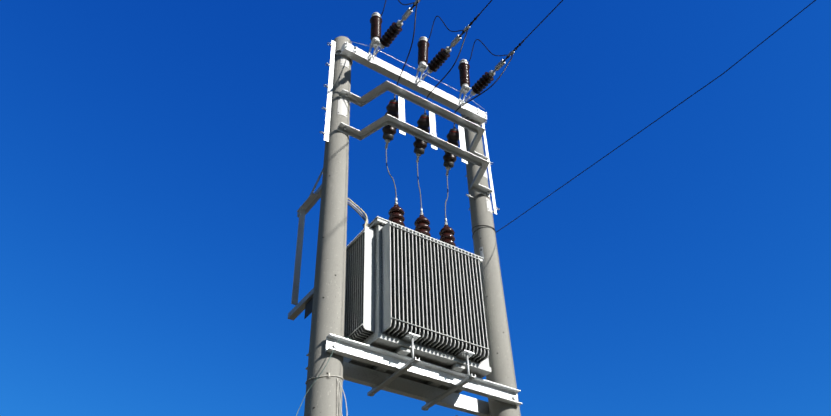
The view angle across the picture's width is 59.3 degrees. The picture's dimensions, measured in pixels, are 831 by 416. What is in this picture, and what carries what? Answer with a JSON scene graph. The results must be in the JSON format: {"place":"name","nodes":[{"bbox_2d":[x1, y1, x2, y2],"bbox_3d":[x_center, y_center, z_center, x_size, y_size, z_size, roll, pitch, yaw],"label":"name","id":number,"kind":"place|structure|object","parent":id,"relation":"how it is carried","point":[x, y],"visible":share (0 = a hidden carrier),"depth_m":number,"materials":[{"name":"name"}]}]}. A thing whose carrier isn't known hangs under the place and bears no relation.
{"place":"outdoors","nodes":[
{"label":"outdoors","id":0,"kind":"place"},
{"bbox_2d":[0,0,830,415],"label":"sky","id":1,"kind":"structure","parent":0,"point":[159,159],"materials":[{"name":"blue"}]},
{"bbox_3d":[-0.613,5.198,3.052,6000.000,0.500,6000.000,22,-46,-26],"label":"ground","id":2,"kind":"structure","parent":0,"visible":0},
{"bbox_2d":[304,36,351,415],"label":"concrete pole","id":3,"kind":"object","parent":2,"relation":"on","point":[327,319],"visible":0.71,"depth_m":6.85,"materials":[{"name":"grey concrete"}]},
{"bbox_2d":[320,40,335,142],"bbox_3d":[-0.994,-1.378,8.380,0.055,1.740,0.157,-27,-46,27],"label":"metal bracket","id":4,"kind":"object","parent":3,"relation":"attached to","point":[327,109],"visible":1,"depth_m":8.32,"materials":[{"name":"metal"}]},
{"bbox_2d":[288,169,456,415],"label":"bracket frame","id":5,"kind":"object","parent":3,"relation":"attached to","point":[305,303],"visible":0.79,"depth_m":7.38,"materials":[{"name":"metal"}]},
{"bbox_2d":[305,353,489,415],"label":"support beam","id":6,"kind":"structure","parent":3,"relation":"attached to","point":[354,373],"depth_m":6.89,"materials":[{"name":"metal"}]},
{"bbox_2d":[339,81,488,176],"bbox_3d":[0.036,-0.957,8.735,2.111,0.054,0.803,22,-46,-26],"label":"arrester frame","id":7,"kind":"object","parent":3,"relation":"attached to","point":[374,93],"visible":0.85,"depth_m":8.42,"materials":[{"name":"metal"}]},
{"bbox_2d":[382,96,467,221],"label":"surge arresters","id":8,"kind":"object","parent":7,"relation":"hanging from","point":[395,107],"visible":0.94,"depth_m":8.41,"materials":[{"name":"ceramic"}]},
{"bbox_2d":[337,114,493,209],"bbox_3d":[0.052,-0.534,8.382,2.111,0.054,0.807,22,-46,-26],"label":"arrester frame","id":9,"kind":"object","parent":3,"relation":"attached to","point":[385,120],"visible":0.96,"depth_m":8.10,"materials":[{"name":"metal"}]},
{"bbox_2d":[326,334,521,405],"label":"support beam","id":10,"kind":"structure","parent":3,"relation":"attached to","point":[364,353],"depth_m":6.61,"materials":[{"name":"metal"}]},
{"bbox_2d":[296,337,350,415],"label":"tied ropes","id":11,"kind":"object","parent":10,"relation":"hanging from","point":[329,375],"visible":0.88,"depth_m":6.02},
{"bbox_2d":[343,202,490,393],"bbox_3d":[-0.005,0.845,7.407,1.493,1.821,0.908,22,-46,-26],"label":"transformer","id":12,"kind":"object","parent":10,"relation":"on","point":[401,280],"visible":0.92,"depth_m":6.89,"materials":[{"name":"paint"}]},
{"bbox_2d":[347,198,368,227],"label":"voltage cables","id":13,"kind":"object","parent":12,"relation":"attached to","point":[354,206],"visible":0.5,"depth_m":7.63,"materials":[{"name":"grey rubber"}]},
{"bbox_2d":[367,332,475,410],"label":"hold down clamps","id":14,"kind":"object","parent":12,"relation":"attached to","point":[413,337],"visible":0.85,"depth_m":6.63,"materials":[{"name":"metal"}]},
{"bbox_2d":[461,114,520,415],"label":"concrete pole","id":15,"kind":"object","parent":2,"relation":"on","point":[500,358],"visible":0.67,"depth_m":7.96,"materials":[{"name":"grey concrete"}]},
{"bbox_2d":[335,42,486,260],"bbox_3d":[-0.010,-0.629,8.610,2.270,2.446,0.390,22,-46,-26],"label":"cross arm","id":16,"kind":"object","parent":15,"relation":"attached to","point":[380,66],"visible":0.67,"depth_m":9.17,"materials":[{"name":"metal"}]},
{"bbox_2d":[367,7,504,108],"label":"line insulators","id":17,"kind":"object","parent":16,"relation":"attached to","point":[394,30],"visible":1,"depth_m":9.12,"materials":[{"name":"brown ceramic"}]},
{"bbox_2d":[481,121,499,214],"bbox_3d":[0.940,-0.585,9.422,0.143,1.740,0.054,7,-41,-11],"label":"secondary rack","id":18,"kind":"object","parent":15,"relation":"attached to","point":[495,208],"visible":0.77,"depth_m":9.27,"materials":[{"name":"metal"}]},
{"bbox_2d":[347,0,815,238],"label":"conductors","id":19,"kind":"object","parent":15,"relation":"attached to","point":[465,29],"visible":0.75,"depth_m":8.51,"materials":[{"name":"black rubber"}]}
]}

